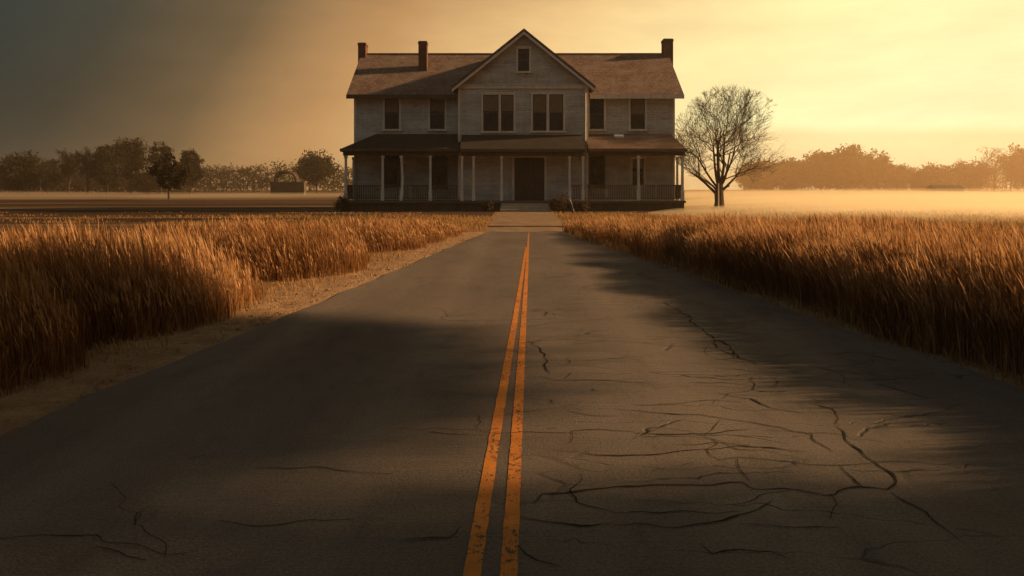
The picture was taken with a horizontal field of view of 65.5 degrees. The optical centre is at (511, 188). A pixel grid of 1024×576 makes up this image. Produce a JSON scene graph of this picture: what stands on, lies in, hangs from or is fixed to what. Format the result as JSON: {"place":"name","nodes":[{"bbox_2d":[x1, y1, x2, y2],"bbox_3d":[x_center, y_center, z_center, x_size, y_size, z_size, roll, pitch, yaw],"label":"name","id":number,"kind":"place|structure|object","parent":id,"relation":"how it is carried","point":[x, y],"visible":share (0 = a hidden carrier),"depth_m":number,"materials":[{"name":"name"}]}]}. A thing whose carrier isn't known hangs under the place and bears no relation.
{"place":"outdoors","nodes":[
{"label":"outdoors","id":0,"kind":"place"},
{"bbox_2d":[0,236,469,424],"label":"gravel","id":1,"kind":"structure","parent":0,"point":[96,387],"depth_m":8.12,"materials":[{"name":"brown gravel"}]},
{"bbox_2d":[0,232,484,435],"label":"road shoulder","id":2,"kind":"object","parent":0,"point":[21,406],"visible":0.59,"depth_m":7.44},
{"bbox_2d":[270,171,305,194],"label":"hooped barn","id":3,"kind":"structure","parent":0,"point":[296,187],"depth_m":190.00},
{"bbox_2d":[0,232,1023,575],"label":"road","id":4,"kind":"structure","parent":0,"point":[524,404],"depth_m":4.56,"materials":[{"name":"grey asphalt"}]},
{"bbox_2d":[0,190,1023,343],"bbox_3d":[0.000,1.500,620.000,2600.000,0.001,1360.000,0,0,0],"label":"ground","id":5,"kind":"structure","parent":0,"point":[63,205],"depth_m":81.23,"materials":[{"name":"beige soil"}]},
{"bbox_2d":[0,150,49,194],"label":"tree","id":6,"kind":"object","parent":5,"relation":"on","point":[19,172],"visible":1,"depth_m":203.36,"materials":[{"name":"green plant"}]},
{"bbox_2d":[35,158,66,193],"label":"tree","id":7,"kind":"object","parent":5,"relation":"on","point":[52,180],"visible":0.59,"depth_m":219.12,"materials":[{"name":"brown plant"}]},
{"bbox_2d":[55,147,84,193],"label":"tree","id":8,"kind":"object","parent":5,"relation":"on","point":[67,168],"visible":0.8,"depth_m":212.22,"materials":[{"name":"brown plant"}]},
{"bbox_2d":[67,146,97,194],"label":"tree","id":9,"kind":"object","parent":5,"relation":"on","point":[86,158],"visible":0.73,"depth_m":204.18,"materials":[{"name":"brown plant"}]},
{"bbox_2d":[0,166,212,192],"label":"woods","id":10,"kind":"object","parent":5,"relation":"on","point":[76,184],"visible":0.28,"depth_m":326.05,"materials":[{"name":"green plant"}]},
{"bbox_2d":[87,144,125,194],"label":"tree","id":11,"kind":"object","parent":5,"relation":"on","point":[100,165],"visible":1,"depth_m":193.87,"materials":[{"name":"green plant"}]},
{"bbox_2d":[113,137,152,194],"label":"tree","id":12,"kind":"object","parent":5,"relation":"on","point":[132,155],"visible":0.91,"depth_m":203.99,"materials":[{"name":"green plant"}]},
{"bbox_2d":[132,167,159,193],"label":"bush","id":13,"kind":"object","parent":5,"relation":"on","point":[147,183],"visible":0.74,"depth_m":228.21,"materials":[{"name":"brown plant"}]},
{"bbox_2d":[147,141,174,193],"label":"tree","id":14,"kind":"object","parent":5,"relation":"on","point":[162,151],"visible":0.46,"depth_m":209.24,"materials":[{"name":"brown plant"}]},
{"bbox_2d":[146,153,191,199],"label":"tree","id":15,"kind":"object","parent":5,"relation":"on","point":[166,173],"visible":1,"depth_m":104.19,"materials":[{"name":"brown plant"}]},
{"bbox_2d":[178,148,205,194],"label":"tree","id":16,"kind":"object","parent":5,"relation":"on","point":[196,173],"visible":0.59,"depth_m":204.13,"materials":[{"name":"brown plant"}]},
{"bbox_2d":[0,214,467,395],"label":"tall grass","id":17,"kind":"structure","parent":5,"relation":"on","point":[65,289],"depth_m":8.59,"materials":[{"name":"brown plant"}]},
{"bbox_2d":[184,160,351,191],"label":"woods","id":18,"kind":"object","parent":5,"relation":"on","point":[260,183],"visible":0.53,"depth_m":427.74,"materials":[{"name":"green plant"}]},
{"bbox_2d":[291,149,341,193],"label":"tree","id":19,"kind":"object","parent":5,"relation":"on","point":[313,166],"visible":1,"depth_m":232.70,"materials":[{"name":"brown plant"}]},
{"bbox_2d":[240,211,494,216],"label":"soil","id":20,"kind":"structure","parent":5,"relation":"on","point":[458,213],"depth_m":48.21,"materials":[{"name":"brown soil"}]},
{"bbox_2d":[332,194,349,210],"bbox_3d":[-11.332,0.958,52.883,1.247,1.251,1.191,0,0,0],"label":"bush","id":21,"kind":"object","parent":20,"relation":"on","point":[342,204],"visible":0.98,"depth_m":52.84,"materials":[{"name":"brown plant"}]},
{"bbox_2d":[477,200,495,211],"bbox_3d":[-1.551,1.158,52.157,1.086,0.883,1.036,0,0,40],"label":"bush","id":22,"kind":"object","parent":20,"relation":"on","point":[488,207],"visible":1,"depth_m":52.01,"materials":[{"name":"brown plant"}]},
{"bbox_2d":[0,228,1023,397],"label":"short grass","id":23,"kind":"structure","parent":5,"relation":"on","point":[624,247],"depth_m":9.10,"materials":[{"name":"brown plant"}]},
{"bbox_2d":[0,205,1023,237],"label":"short grass","id":24,"kind":"structure","parent":5,"relation":"on","point":[981,218],"depth_m":41.45,"materials":[{"name":"brown plant"}]},
{"bbox_2d":[340,29,686,211],"bbox_3d":[0.274,-4.941,59.070,24.018,12.981,14.660,0,0,0],"label":"farmhouse","id":25,"kind":"object","parent":5,"relation":"on","point":[523,120],"visible":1,"depth_m":54.60,"materials":[{"name":"grey wood"}]},
{"bbox_2d":[382,99,401,130],"bbox_3d":[-8.472,-5.301,56.118,1.417,2.446,0.157,0,0,0],"label":"window","id":26,"kind":"structure","parent":25,"relation":"in","point":[391,107],"depth_m":56.16,"materials":[{"name":"black glass"}]},
{"bbox_2d":[384,156,400,186],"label":"window","id":27,"kind":"structure","parent":25,"relation":"in","point":[391,163],"depth_m":56.18,"materials":[{"name":"black glass"}]},
{"bbox_2d":[427,99,447,130],"bbox_3d":[-5.267,-5.301,56.118,1.445,2.446,0.157,0,0,0],"label":"window","id":28,"kind":"structure","parent":25,"relation":"in","point":[437,108],"depth_m":56.16,"materials":[{"name":"black glass"}]},
{"bbox_2d":[428,156,446,188],"bbox_3d":[-5.196,-1.234,56.118,1.417,2.503,0.157,0,0,0],"label":"window","id":29,"kind":"structure","parent":25,"relation":"in","point":[439,163],"depth_m":56.18,"materials":[{"name":"black glass"}]},
{"bbox_2d":[480,92,516,132],"bbox_3d":[-0.933,-5.219,54.518,2.485,2.797,0.157,0,0,0],"label":"window","id":30,"kind":"structure","parent":25,"relation":"in","point":[497,108],"depth_m":54.57,"materials":[{"name":"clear glass"}]},
{"bbox_2d":[514,158,528,199],"bbox_3d":[0.675,-0.672,54.523,1.021,2.936,0.146,0,0,0],"label":"door","id":31,"kind":"structure","parent":25,"relation":"in","point":[521,165],"depth_m":54.54,"materials":[{"name":"brown paint"}]},
{"bbox_2d":[515,46,531,72],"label":"window","id":32,"kind":"structure","parent":25,"relation":"in","point":[523,53],"depth_m":54.56,"materials":[{"name":"black glass"}]},
{"bbox_2d":[530,158,543,199],"bbox_3d":[1.712,-0.672,54.523,1.021,2.936,0.146,0,0,0],"label":"door","id":33,"kind":"structure","parent":25,"relation":"in","point":[536,164],"depth_m":54.54,"materials":[{"name":"brown paint"}]},
{"bbox_2d":[530,92,565,132],"bbox_3d":[2.469,-5.247,54.518,2.485,2.797,0.157,0,0,0],"label":"window","id":34,"kind":"structure","parent":25,"relation":"in","point":[547,108],"depth_m":54.57,"materials":[{"name":"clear glass"}]},
{"bbox_2d":[588,96,606,130],"bbox_3d":[5.987,-5.301,56.118,1.417,2.446,0.157,0,0,0],"label":"window","id":35,"kind":"structure","parent":25,"relation":"in","point":[596,107],"depth_m":56.18,"materials":[{"name":"black glass"}]},
{"bbox_2d":[589,156,605,187],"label":"window","id":36,"kind":"structure","parent":25,"relation":"in","point":[596,163],"depth_m":56.18,"materials":[{"name":"black glass"}]},
{"bbox_2d":[628,157,646,186],"bbox_3d":[8.825,-1.178,56.118,1.332,2.164,0.157,0,0,0],"label":"window","id":37,"kind":"structure","parent":25,"relation":"in","point":[642,159],"depth_m":56.16,"materials":[{"name":"black glass"}]},
{"bbox_2d":[628,99,647,130],"bbox_3d":[8.868,-5.301,56.118,1.417,2.446,0.157,0,0,0],"label":"window","id":38,"kind":"structure","parent":25,"relation":"in","point":[637,107],"depth_m":56.16,"materials":[{"name":"black glass"}]},
{"bbox_2d":[675,83,787,208],"bbox_3d":[15.851,-3.048,57.796,8.757,9.295,8.488,0,0,0],"label":"bare tree","id":39,"kind":"object","parent":5,"relation":"on","point":[738,131],"visible":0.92,"depth_m":57.45,"materials":[{"name":"brown plant"}]},
{"bbox_2d":[733,157,783,192],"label":"haze tree","id":40,"kind":"object","parent":5,"relation":"on","point":[760,183],"visible":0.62,"depth_m":271.28,"materials":[{"name":"orange plant"}]},
{"bbox_2d":[764,156,812,192],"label":"haze tree","id":41,"kind":"object","parent":5,"relation":"on","point":[786,173],"visible":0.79,"depth_m":262.72,"materials":[{"name":"orange plant"}]},
{"bbox_2d":[561,209,1023,377],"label":"tall grass","id":42,"kind":"structure","parent":5,"relation":"on","point":[967,280],"depth_m":9.02,"materials":[{"name":"brown plant"}]},
{"bbox_2d":[793,149,842,192],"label":"haze tree","id":43,"kind":"object","parent":5,"relation":"on","point":[810,173],"visible":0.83,"depth_m":253.00,"materials":[{"name":"orange plant"}]},
{"bbox_2d":[816,143,876,193],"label":"haze tree","id":44,"kind":"object","parent":5,"relation":"on","point":[851,171],"visible":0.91,"depth_m":246.95,"materials":[{"name":"brown plant"}]},
{"bbox_2d":[851,148,899,192],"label":"haze tree","id":45,"kind":"object","parent":5,"relation":"on","point":[880,164],"visible":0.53,"depth_m":256.98,"materials":[{"name":"orange plant"}]},
{"bbox_2d":[731,163,1023,190],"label":"woods","id":46,"kind":"object","parent":5,"relation":"on","point":[997,188],"visible":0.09,"depth_m":467.94,"materials":[{"name":"orange plant"}]},
{"bbox_2d":[878,162,914,192],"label":"haze tree","id":47,"kind":"object","parent":5,"relation":"on","point":[901,171],"visible":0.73,"depth_m":282.33,"materials":[{"name":"orange plant"}]},
{"bbox_2d":[907,169,931,193],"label":"haze tree","id":48,"kind":"object","parent":5,"relation":"on","point":[919,181],"visible":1,"depth_m":228.82,"materials":[{"name":"orange plant"}]},
{"bbox_2d":[915,162,957,191],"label":"haze tree","id":49,"kind":"object","parent":5,"relation":"on","point":[937,173],"visible":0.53,"depth_m":266.57,"materials":[{"name":"orange plant"}]},
{"bbox_2d":[925,185,965,194],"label":"shed","id":50,"kind":"structure","parent":5,"relation":"on","point":[945,189],"depth_m":197.00,"materials":[{"name":"beige"}]},
{"bbox_2d":[943,156,992,192],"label":"haze tree","id":51,"kind":"object","parent":5,"relation":"on","point":[967,176],"visible":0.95,"depth_m":252.92,"materials":[{"name":"orange plant"}]},
{"bbox_2d":[976,147,1006,193],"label":"haze tree","id":52,"kind":"object","parent":5,"relation":"on","point":[995,168],"visible":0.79,"depth_m":245.03,"materials":[{"name":"orange plant"}]},
{"bbox_2d":[996,156,1023,193],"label":"haze tree","id":53,"kind":"object","parent":5,"relation":"on","point":[1010,170],"visible":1,"depth_m":225.60,"materials":[{"name":"orange plant"}]},
{"bbox_2d":[999,143,1023,189],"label":"haze tree","id":54,"kind":"object","parent":5,"relation":"on","point":[1018,152],"visible":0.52,"depth_m":235.04,"materials":[{"name":"orange plant"}]},
{"bbox_2d":[0,0,1023,189],"label":"sky","id":55,"kind":"structure","parent":0,"point":[247,83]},
{"bbox_2d":[486,212,564,231],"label":"driveway","id":56,"kind":"structure","parent":0,"point":[524,218],"depth_m":36.32,"materials":[{"name":"brown concrete"}]},
{"bbox_2d":[489,225,562,226],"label":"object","id":57,"kind":"structure","parent":0,"point":[525,226],"depth_m":31.20,"materials":[{"name":"concrete"}]},
{"bbox_2d":[551,211,709,213],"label":"soil","id":58,"kind":"structure","parent":0,"point":[655,212],"depth_m":52.46,"materials":[{"name":"brown soil"}]},
{"bbox_2d":[543,192,574,211],"bbox_3d":[3.050,0.899,52.077,1.703,1.377,1.677,0,0,25],"label":"bush","id":59,"kind":"object","parent":58,"relation":"on","point":[559,204],"visible":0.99,"depth_m":51.83,"materials":[{"name":"brown plant"}]},
{"bbox_2d":[573,198,589,211],"bbox_3d":[4.670,1.113,52.205,1.185,1.004,1.081,0,0,39],"label":"bush","id":60,"kind":"object","parent":58,"relation":"on","point":[581,206],"visible":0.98,"depth_m":52.13,"materials":[{"name":"brown plant"}]},
{"bbox_2d":[563,232,1023,388],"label":"road shoulder","id":61,"kind":"object","parent":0,"point":[998,376],"visible":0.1,"depth_m":8.18}
]}

